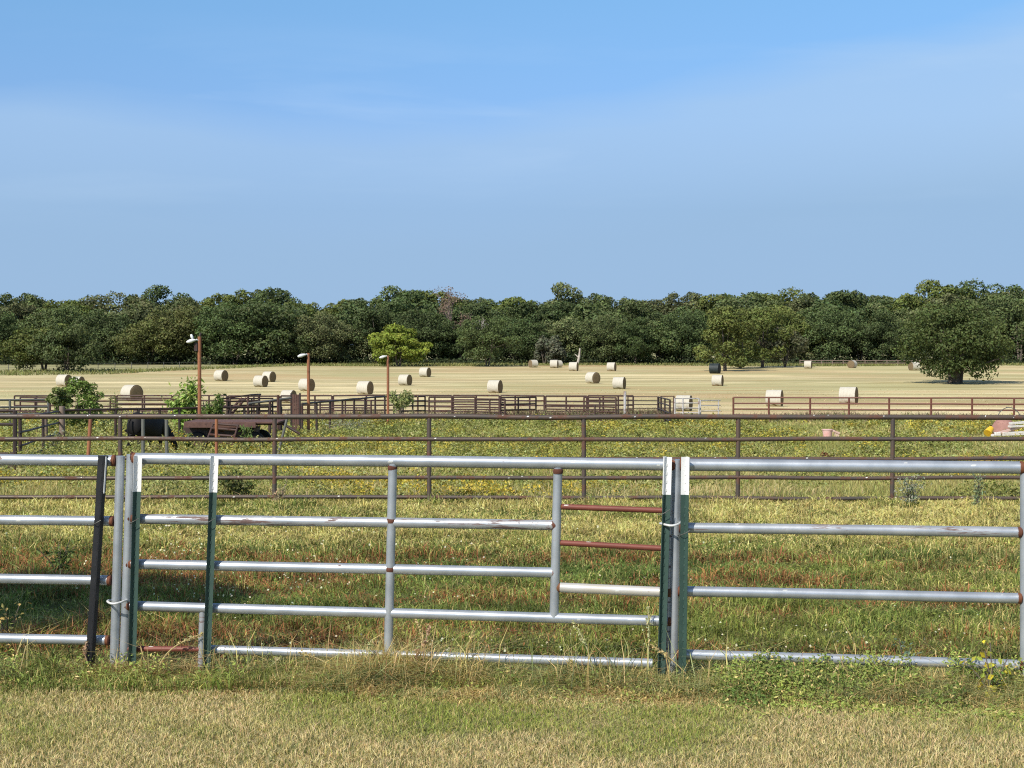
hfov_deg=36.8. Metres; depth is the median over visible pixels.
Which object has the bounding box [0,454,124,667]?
livestock fence
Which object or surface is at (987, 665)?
yellow leaf plant
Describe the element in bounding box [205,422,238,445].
ladder gate
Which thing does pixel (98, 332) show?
broadleaf tree
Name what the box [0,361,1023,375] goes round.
verge grass
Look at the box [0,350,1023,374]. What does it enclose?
woodland floor
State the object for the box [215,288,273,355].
broadleaf tree
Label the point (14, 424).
dark pipe gate
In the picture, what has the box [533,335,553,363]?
drooping tree
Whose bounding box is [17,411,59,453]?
pipe fence
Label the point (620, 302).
broadleaf tree
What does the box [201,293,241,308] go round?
broadleaf tree
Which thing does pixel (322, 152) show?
sky
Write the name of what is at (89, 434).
fence post
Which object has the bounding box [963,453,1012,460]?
orange dry weed
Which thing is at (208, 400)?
corral fence
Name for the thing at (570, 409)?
corral fence
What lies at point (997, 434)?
white block
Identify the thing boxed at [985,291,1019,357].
broadleaf tree
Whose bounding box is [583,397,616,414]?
corral fence
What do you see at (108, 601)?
wire tie
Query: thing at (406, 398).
sapling
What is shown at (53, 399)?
ragged bush
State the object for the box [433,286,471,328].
bare tree
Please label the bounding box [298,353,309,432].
lamp pole
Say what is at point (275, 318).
broadleaf tree
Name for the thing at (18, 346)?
broadleaf tree
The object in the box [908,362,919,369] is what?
round bale
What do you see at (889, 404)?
red pipe fence
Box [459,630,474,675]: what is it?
grass stalk
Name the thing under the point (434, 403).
corral fence
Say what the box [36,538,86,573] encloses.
green weed
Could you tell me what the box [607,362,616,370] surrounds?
round bale
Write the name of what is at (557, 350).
drooping tree
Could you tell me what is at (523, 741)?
lawn
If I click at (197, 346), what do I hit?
lamp pole
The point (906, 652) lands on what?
blue green weed
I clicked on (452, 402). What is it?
corral fence
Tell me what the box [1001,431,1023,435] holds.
board
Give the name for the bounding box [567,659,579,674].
grass stalk
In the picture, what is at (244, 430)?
green weed
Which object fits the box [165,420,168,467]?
fence post
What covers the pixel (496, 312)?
broadleaf tree
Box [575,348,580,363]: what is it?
dead tree
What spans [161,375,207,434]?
sapling
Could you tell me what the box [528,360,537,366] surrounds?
round bale
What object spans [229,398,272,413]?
corral fence
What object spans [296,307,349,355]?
broadleaf tree
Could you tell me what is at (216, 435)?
fence post
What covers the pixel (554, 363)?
round bale
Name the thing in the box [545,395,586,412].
corral fence
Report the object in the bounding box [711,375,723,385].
round bale
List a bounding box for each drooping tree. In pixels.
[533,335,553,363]
[546,335,566,362]
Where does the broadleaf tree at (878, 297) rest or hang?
on the woodland floor
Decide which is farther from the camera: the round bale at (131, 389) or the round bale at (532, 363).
the round bale at (532, 363)
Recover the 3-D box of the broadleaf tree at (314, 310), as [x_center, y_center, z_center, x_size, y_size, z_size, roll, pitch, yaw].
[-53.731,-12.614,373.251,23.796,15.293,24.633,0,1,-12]
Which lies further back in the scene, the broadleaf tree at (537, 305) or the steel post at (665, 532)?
the broadleaf tree at (537, 305)
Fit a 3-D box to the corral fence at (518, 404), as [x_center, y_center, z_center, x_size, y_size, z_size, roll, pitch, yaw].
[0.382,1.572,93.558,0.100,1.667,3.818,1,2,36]
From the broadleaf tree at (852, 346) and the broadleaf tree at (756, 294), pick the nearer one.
the broadleaf tree at (852, 346)
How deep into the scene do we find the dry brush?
93.37 m
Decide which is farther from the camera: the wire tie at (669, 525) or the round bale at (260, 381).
the round bale at (260, 381)
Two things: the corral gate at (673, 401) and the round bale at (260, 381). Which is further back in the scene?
the round bale at (260, 381)
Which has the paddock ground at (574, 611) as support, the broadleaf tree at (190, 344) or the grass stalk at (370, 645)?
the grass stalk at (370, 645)
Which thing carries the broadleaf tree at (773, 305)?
on the woodland floor
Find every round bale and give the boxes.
[56,375,70,385]
[120,385,142,396]
[214,370,227,380]
[253,376,267,386]
[262,371,275,381]
[280,390,295,402]
[298,379,314,390]
[356,381,373,393]
[398,375,411,384]
[419,367,430,376]
[487,380,502,392]
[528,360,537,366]
[550,360,558,367]
[569,362,578,370]
[585,372,599,382]
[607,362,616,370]
[612,377,625,388]
[676,395,692,410]
[709,363,720,373]
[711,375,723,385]
[765,390,783,405]
[804,361,811,367]
[839,387,857,402]
[847,360,856,367]
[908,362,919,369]
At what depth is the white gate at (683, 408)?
90.21 m
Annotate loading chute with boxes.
[220,394,290,434]
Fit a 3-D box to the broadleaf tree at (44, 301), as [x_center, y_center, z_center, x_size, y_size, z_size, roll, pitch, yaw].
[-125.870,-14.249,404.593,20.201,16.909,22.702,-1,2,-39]
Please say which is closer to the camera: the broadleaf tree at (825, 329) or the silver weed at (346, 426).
the silver weed at (346, 426)
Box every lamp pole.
[186,333,200,413]
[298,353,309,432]
[379,355,388,422]
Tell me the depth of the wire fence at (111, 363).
284.10 m
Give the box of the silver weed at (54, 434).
[40,430,62,446]
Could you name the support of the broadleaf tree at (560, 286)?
on the woodland floor
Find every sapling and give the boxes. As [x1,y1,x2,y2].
[107,393,123,425]
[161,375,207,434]
[201,393,226,413]
[386,389,417,422]
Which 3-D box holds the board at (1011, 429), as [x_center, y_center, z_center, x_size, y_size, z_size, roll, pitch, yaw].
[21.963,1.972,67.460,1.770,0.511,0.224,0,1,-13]
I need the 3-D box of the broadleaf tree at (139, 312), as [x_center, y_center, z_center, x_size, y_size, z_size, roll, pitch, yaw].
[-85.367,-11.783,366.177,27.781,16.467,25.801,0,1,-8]
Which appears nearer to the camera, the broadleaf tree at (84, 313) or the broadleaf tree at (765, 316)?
the broadleaf tree at (765, 316)
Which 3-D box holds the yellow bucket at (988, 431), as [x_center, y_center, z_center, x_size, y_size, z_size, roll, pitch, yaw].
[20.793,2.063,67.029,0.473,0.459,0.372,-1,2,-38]
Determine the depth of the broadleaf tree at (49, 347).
264.73 m
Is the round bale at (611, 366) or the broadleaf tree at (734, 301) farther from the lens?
the broadleaf tree at (734, 301)
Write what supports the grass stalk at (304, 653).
on the paddock ground at (574, 611)
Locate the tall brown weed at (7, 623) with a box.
[0,602,32,652]
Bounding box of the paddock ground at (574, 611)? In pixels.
[0,502,1019,701]
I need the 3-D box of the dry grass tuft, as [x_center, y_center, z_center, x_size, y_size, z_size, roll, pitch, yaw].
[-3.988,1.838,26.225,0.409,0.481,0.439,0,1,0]
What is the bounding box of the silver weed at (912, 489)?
[894,475,931,504]
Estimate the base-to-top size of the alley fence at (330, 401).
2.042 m
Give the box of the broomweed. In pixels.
[0,409,1023,500]
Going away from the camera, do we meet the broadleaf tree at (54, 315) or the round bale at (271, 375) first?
the round bale at (271, 375)
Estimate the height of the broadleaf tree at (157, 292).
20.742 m
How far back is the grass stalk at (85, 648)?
10.47 m
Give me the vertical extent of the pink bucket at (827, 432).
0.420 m
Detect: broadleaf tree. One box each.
[0,292,43,319]
[0,302,47,325]
[0,311,18,327]
[0,314,26,360]
[0,323,92,369]
[0,328,9,341]
[11,298,65,322]
[14,303,90,334]
[25,322,104,371]
[40,299,100,323]
[68,308,109,326]
[70,290,147,318]
[71,309,137,361]
[93,324,154,361]
[103,301,206,359]
[110,317,186,364]
[123,293,158,309]
[132,305,215,362]
[134,284,196,312]
[155,296,200,316]
[160,301,216,308]
[176,305,217,361]
[193,299,276,364]
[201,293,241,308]
[209,298,332,363]
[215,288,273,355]
[244,287,302,316]
[255,301,317,339]
[260,314,318,364]
[283,302,321,359]
[285,309,352,363]
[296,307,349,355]
[313,320,372,362]
[319,299,359,319]
[328,299,422,359]
[349,298,378,359]
[352,307,402,362]
[371,285,412,357]
[377,289,433,355]
[383,307,457,362]
[400,300,485,358]
[411,290,464,356]
[415,314,466,359]
[438,297,483,308]
[440,323,475,361]
[453,302,492,356]
[455,314,523,366]
[463,299,500,359]
[475,305,540,357]
[486,315,547,360]
[492,296,537,356]
[505,322,553,359]
[509,300,554,317]
[517,302,563,357]
[527,317,587,361]
[534,301,612,356]
[538,281,593,322]
[556,321,609,362]
[559,301,638,352]
[563,293,615,315]
[574,314,640,361]
[604,296,633,356]
[607,316,659,362]
[611,298,671,353]
[621,299,676,357]
[628,320,695,362]
[642,306,715,358]
[655,309,711,359]
[658,291,706,352]
[686,294,740,356]
[692,305,756,370]
[709,313,771,368]
[713,293,784,355]
[717,291,785,307]
[735,307,793,367]
[740,286,805,307]
[757,304,804,359]
[758,305,825,359]
[774,298,812,311]
[783,291,870,358]
[788,306,859,357]
[788,319,825,361]
[797,296,893,358]
[800,306,874,362]
[825,290,873,353]
[831,322,891,359]
[853,294,911,310]
[856,309,912,358]
[857,302,912,355]
[885,293,925,313]
[888,303,968,358]
[908,280,965,305]
[923,284,989,304]
[924,292,985,352]
[945,278,1023,324]
[958,291,1021,349]
[976,292,1023,360]
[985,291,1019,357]
[1013,328,1023,351]
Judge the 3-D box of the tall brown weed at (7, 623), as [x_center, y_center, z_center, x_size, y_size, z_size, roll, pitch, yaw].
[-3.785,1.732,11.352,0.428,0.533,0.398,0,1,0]
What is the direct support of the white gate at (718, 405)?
on the pasture ground at (745, 493)
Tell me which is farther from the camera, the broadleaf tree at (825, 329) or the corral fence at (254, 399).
the broadleaf tree at (825, 329)
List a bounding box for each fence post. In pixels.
[45,419,47,442]
[59,406,64,436]
[86,419,91,472]
[141,419,144,466]
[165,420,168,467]
[215,419,217,453]
[277,419,287,453]
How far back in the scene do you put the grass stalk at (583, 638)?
10.06 m
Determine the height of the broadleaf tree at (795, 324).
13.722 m
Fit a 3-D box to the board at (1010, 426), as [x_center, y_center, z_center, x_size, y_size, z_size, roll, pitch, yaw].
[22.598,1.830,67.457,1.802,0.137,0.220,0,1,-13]
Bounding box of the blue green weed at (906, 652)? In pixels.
[892,638,921,672]
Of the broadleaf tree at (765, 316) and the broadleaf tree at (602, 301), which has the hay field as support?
the broadleaf tree at (765, 316)
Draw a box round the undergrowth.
[0,344,1023,364]
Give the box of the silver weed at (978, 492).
[971,474,986,506]
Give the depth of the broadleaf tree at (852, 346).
339.31 m
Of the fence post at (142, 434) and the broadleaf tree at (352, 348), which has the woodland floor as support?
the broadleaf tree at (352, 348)
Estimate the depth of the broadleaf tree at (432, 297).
389.47 m
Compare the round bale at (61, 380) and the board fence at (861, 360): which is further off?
the board fence at (861, 360)
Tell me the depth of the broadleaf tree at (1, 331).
343.76 m
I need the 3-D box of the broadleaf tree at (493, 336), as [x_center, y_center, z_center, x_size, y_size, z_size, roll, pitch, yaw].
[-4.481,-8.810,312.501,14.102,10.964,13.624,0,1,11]
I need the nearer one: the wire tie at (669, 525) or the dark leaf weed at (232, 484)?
the wire tie at (669, 525)
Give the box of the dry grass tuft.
[267,478,289,501]
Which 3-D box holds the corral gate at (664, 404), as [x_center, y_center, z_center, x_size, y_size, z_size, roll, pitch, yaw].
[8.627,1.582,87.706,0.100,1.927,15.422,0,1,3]
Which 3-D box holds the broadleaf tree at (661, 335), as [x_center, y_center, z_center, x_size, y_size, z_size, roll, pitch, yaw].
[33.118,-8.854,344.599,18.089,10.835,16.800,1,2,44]
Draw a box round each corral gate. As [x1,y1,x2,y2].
[627,396,659,412]
[657,396,670,422]
[660,396,674,413]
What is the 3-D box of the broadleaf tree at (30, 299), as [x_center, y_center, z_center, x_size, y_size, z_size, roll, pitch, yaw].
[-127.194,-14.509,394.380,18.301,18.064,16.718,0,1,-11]
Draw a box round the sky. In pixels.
[0,0,1023,316]
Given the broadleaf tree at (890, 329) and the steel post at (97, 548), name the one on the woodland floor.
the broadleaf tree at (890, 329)
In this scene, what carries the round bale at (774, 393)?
on the hay field
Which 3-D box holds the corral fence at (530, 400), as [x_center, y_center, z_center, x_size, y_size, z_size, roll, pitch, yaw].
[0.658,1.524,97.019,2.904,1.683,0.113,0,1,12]
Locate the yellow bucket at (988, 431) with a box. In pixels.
[984,426,993,436]
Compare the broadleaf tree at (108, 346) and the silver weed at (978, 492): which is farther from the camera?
the broadleaf tree at (108, 346)
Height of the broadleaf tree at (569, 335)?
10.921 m
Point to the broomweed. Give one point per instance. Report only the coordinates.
(418, 428)
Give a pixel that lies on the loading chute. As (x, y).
(241, 401)
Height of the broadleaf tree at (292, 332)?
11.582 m
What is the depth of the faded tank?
69.70 m
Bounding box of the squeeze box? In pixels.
[290,393,300,431]
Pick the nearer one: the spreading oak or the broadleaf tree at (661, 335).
the spreading oak
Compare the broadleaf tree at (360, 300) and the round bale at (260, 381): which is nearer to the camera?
the round bale at (260, 381)
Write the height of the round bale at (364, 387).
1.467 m
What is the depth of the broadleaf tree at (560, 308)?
373.30 m
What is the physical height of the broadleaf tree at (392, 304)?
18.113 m
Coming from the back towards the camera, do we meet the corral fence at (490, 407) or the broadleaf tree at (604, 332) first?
the broadleaf tree at (604, 332)
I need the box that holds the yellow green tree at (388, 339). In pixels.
[367,323,432,366]
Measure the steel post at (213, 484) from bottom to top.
1.666 m
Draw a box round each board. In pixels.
[999,427,1022,433]
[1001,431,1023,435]
[1008,425,1023,427]
[1009,421,1023,424]
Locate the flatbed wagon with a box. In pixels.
[183,419,300,449]
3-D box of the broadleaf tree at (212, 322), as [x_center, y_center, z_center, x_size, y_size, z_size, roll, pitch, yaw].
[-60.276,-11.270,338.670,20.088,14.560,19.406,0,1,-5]
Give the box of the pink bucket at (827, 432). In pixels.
[822,429,832,436]
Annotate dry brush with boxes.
[0,406,1023,422]
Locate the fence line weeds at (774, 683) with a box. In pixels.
[0,613,1023,729]
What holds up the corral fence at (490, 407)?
on the pasture ground at (745, 493)
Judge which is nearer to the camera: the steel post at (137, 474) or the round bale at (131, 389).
the steel post at (137, 474)
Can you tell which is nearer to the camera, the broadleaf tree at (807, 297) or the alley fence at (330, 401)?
the alley fence at (330, 401)
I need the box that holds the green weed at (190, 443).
[179,430,195,450]
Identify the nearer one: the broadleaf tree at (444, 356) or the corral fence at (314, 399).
the corral fence at (314, 399)
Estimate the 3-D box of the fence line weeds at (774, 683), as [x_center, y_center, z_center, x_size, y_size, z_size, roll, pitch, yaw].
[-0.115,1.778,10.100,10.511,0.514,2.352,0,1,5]
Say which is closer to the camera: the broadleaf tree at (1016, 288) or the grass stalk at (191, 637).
the grass stalk at (191, 637)
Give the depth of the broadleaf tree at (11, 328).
344.01 m
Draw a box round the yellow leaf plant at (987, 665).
[959,640,1010,695]
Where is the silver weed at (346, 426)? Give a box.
[316,419,383,431]
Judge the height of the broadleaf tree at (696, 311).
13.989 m
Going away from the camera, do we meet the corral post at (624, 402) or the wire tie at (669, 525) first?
the wire tie at (669, 525)
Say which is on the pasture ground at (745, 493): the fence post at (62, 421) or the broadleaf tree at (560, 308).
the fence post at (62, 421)
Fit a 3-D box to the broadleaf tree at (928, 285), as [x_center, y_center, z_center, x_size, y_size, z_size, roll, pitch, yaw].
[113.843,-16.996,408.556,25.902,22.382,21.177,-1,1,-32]
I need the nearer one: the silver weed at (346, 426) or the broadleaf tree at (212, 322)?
the silver weed at (346, 426)
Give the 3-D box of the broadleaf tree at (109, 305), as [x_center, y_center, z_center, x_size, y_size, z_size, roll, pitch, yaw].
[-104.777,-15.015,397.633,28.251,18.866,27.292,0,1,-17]
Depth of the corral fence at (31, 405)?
97.20 m
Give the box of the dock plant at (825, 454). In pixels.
[820,450,836,456]
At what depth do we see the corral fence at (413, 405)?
92.92 m
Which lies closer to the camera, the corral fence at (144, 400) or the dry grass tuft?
the dry grass tuft
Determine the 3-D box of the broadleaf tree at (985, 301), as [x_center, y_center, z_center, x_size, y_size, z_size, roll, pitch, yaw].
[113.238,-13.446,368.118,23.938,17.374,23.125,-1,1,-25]
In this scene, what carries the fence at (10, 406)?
on the pasture ground at (745, 493)
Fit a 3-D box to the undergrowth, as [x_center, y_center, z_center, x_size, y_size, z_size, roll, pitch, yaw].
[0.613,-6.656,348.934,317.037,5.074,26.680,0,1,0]
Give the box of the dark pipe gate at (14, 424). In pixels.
[0,409,16,470]
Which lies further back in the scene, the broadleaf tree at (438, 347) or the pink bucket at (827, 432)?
the broadleaf tree at (438, 347)
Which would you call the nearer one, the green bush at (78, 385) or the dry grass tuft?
the dry grass tuft
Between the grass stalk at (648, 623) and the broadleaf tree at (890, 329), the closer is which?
the grass stalk at (648, 623)
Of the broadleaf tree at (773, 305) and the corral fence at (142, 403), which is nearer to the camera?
the corral fence at (142, 403)
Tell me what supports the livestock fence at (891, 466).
on the paddock ground at (574, 611)
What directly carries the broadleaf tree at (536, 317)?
on the woodland floor
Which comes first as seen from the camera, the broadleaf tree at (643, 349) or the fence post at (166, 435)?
the fence post at (166, 435)
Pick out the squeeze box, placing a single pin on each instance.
(295, 400)
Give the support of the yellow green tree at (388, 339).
on the hay field
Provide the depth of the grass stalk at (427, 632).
10.20 m
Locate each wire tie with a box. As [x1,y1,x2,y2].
[106,597,127,604]
[659,522,679,526]
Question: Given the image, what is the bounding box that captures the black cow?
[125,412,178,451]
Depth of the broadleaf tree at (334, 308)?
393.16 m
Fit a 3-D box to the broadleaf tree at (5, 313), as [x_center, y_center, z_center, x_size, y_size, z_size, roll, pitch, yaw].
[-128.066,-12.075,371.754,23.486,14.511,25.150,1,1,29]
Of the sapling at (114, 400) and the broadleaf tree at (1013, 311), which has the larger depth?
the broadleaf tree at (1013, 311)
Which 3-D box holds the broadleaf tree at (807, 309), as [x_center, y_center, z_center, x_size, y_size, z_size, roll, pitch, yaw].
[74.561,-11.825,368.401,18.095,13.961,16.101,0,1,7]
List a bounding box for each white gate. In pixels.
[674,398,699,413]
[700,400,720,413]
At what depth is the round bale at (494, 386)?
175.30 m
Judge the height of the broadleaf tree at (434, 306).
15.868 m
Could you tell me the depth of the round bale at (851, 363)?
297.05 m
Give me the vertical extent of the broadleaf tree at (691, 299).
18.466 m
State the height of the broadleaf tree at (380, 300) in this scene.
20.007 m
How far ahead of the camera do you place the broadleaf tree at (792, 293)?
402.27 m
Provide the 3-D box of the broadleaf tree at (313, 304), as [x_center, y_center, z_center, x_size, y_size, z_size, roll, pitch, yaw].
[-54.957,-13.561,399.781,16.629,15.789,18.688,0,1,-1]
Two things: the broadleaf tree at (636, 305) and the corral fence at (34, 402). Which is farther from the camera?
the broadleaf tree at (636, 305)
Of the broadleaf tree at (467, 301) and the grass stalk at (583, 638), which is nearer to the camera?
the grass stalk at (583, 638)
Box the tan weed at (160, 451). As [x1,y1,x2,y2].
[145,443,178,452]
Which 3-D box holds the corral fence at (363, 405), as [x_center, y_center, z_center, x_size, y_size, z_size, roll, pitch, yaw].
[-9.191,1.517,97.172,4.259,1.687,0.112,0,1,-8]
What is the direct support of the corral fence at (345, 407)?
on the pasture ground at (745, 493)
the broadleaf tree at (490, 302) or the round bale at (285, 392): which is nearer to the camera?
the round bale at (285, 392)
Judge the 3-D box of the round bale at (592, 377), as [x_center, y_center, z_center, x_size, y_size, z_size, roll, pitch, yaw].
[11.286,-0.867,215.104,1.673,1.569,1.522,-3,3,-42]
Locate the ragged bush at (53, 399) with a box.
[45,386,73,427]
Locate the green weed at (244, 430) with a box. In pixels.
[238,424,253,451]
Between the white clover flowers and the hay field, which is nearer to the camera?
the white clover flowers
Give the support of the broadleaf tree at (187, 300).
on the woodland floor
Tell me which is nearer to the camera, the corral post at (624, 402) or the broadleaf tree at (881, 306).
the corral post at (624, 402)
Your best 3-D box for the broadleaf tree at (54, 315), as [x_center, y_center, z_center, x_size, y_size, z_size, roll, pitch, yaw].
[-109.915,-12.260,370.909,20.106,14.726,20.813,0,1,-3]
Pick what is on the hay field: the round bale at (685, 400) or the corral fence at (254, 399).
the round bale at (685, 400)
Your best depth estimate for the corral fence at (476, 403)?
97.44 m
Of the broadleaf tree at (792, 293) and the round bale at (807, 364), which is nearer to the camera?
the round bale at (807, 364)
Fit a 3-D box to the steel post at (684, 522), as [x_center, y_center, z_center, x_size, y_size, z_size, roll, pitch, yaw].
[1.115,1.311,10.007,0.075,1.676,0.116,0,1,0]
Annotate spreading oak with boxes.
[890,299,1017,383]
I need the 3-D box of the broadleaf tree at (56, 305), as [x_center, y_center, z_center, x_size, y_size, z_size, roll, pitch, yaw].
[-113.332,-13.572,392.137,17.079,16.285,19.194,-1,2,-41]
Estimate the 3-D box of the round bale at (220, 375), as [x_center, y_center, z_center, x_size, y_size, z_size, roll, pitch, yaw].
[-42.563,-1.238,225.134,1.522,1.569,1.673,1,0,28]
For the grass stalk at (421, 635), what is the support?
on the paddock ground at (574, 611)
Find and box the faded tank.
[992,420,1016,433]
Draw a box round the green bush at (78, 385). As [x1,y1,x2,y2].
[53,377,103,427]
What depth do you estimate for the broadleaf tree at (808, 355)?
343.63 m
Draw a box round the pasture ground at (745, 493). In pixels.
[0,421,1023,503]
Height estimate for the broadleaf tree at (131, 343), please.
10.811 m
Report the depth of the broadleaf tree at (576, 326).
342.61 m
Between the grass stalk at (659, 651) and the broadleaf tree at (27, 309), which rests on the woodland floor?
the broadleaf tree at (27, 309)
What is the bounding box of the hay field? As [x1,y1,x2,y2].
[0,365,1023,414]
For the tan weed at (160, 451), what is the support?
on the pasture ground at (745, 493)
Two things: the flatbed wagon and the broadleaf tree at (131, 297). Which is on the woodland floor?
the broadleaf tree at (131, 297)
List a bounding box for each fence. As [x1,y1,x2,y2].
[0,362,197,370]
[0,399,49,422]
[0,414,1023,501]
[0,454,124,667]
[14,395,56,410]
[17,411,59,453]
[19,397,50,412]
[64,395,115,411]
[65,406,281,443]
[109,397,175,419]
[116,395,172,413]
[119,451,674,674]
[173,395,227,413]
[228,395,279,413]
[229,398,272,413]
[280,395,332,413]
[301,394,403,429]
[319,399,371,413]
[333,395,398,413]
[399,396,425,413]
[401,395,451,412]
[428,396,475,413]
[452,395,499,413]
[476,398,505,414]
[499,397,536,414]
[500,395,544,414]
[544,404,595,414]
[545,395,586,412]
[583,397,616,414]
[587,395,633,414]
[669,458,1023,684]
[732,397,1023,414]
[800,360,920,365]
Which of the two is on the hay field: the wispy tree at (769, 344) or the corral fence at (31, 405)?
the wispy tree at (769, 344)
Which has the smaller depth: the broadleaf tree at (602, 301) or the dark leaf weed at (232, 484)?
the dark leaf weed at (232, 484)
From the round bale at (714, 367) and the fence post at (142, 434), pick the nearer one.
the fence post at (142, 434)
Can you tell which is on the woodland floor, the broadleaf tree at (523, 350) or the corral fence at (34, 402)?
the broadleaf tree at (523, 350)
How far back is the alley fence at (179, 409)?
62.21 m
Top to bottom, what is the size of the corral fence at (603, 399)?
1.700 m
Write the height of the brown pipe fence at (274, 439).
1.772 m
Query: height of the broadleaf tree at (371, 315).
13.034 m
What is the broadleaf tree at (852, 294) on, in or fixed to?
on the woodland floor
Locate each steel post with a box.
[85,455,107,666]
[128,455,141,668]
[202,456,218,670]
[657,457,671,678]
[678,457,689,682]
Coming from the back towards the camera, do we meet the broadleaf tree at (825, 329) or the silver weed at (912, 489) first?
the broadleaf tree at (825, 329)
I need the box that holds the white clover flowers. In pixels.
[6,524,1004,655]
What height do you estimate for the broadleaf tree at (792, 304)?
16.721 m
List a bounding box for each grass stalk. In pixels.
[73,641,104,668]
[127,632,203,668]
[219,655,282,669]
[298,649,331,666]
[366,639,373,659]
[413,648,419,661]
[415,619,427,669]
[421,623,430,665]
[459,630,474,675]
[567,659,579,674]
[572,620,597,673]
[622,606,652,677]
[646,639,693,677]
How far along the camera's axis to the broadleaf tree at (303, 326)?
335.17 m
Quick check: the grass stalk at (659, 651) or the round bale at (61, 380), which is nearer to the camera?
the grass stalk at (659, 651)
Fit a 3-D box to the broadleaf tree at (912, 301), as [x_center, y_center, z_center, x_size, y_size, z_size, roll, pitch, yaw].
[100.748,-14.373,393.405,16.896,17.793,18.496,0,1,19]
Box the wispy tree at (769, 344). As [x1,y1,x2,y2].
[761,327,809,367]
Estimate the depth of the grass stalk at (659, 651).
9.98 m
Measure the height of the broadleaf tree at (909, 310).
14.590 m
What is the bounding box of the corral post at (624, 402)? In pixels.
[624,391,625,413]
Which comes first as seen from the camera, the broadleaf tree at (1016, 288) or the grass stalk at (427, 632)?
the grass stalk at (427, 632)
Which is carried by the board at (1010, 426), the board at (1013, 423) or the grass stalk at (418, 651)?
the board at (1013, 423)
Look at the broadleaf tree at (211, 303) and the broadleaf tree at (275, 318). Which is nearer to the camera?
the broadleaf tree at (275, 318)
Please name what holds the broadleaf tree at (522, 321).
on the woodland floor
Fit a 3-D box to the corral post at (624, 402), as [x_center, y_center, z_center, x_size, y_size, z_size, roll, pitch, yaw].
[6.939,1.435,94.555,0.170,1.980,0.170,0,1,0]
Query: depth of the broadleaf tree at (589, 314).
368.06 m
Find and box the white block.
[991,432,1000,436]
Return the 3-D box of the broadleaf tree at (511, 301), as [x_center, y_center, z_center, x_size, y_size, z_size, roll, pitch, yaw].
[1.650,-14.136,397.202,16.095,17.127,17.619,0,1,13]
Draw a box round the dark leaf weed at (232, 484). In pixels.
[199,467,255,499]
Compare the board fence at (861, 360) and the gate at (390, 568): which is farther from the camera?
the board fence at (861, 360)
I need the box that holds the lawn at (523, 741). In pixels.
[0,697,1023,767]
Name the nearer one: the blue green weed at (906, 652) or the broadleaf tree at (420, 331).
the blue green weed at (906, 652)
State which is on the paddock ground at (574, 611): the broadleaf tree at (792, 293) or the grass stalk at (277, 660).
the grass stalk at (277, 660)
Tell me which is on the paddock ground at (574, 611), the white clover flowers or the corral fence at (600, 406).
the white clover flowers
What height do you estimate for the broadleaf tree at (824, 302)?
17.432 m
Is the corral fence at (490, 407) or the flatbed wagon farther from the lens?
the corral fence at (490, 407)
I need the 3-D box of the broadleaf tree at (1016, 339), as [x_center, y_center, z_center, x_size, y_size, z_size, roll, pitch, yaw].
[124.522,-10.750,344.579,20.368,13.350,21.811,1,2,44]
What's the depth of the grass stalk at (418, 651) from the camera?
10.22 m
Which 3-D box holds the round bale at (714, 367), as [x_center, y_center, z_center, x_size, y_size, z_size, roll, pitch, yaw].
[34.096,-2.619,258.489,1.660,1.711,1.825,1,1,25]
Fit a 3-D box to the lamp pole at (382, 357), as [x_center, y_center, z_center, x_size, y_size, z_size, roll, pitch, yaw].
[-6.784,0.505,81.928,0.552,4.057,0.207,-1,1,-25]
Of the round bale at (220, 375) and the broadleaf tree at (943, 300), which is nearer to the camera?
the round bale at (220, 375)
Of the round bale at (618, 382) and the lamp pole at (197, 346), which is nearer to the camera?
the lamp pole at (197, 346)
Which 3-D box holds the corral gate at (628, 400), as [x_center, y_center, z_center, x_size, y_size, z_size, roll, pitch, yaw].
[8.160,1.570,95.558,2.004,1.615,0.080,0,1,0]
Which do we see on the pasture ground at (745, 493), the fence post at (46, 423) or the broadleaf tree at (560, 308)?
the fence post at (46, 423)
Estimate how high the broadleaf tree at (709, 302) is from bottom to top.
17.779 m
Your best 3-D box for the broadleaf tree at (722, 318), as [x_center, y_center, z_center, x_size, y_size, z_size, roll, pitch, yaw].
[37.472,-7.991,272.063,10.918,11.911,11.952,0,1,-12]
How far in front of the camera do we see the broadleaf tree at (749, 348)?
291.47 m
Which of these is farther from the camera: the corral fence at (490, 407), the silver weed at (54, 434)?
the corral fence at (490, 407)
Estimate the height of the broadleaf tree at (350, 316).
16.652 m
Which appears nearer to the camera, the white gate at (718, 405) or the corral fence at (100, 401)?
the white gate at (718, 405)
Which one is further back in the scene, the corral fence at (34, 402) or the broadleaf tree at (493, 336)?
the broadleaf tree at (493, 336)
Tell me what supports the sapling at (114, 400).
on the pasture ground at (745, 493)
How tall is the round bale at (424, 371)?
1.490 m

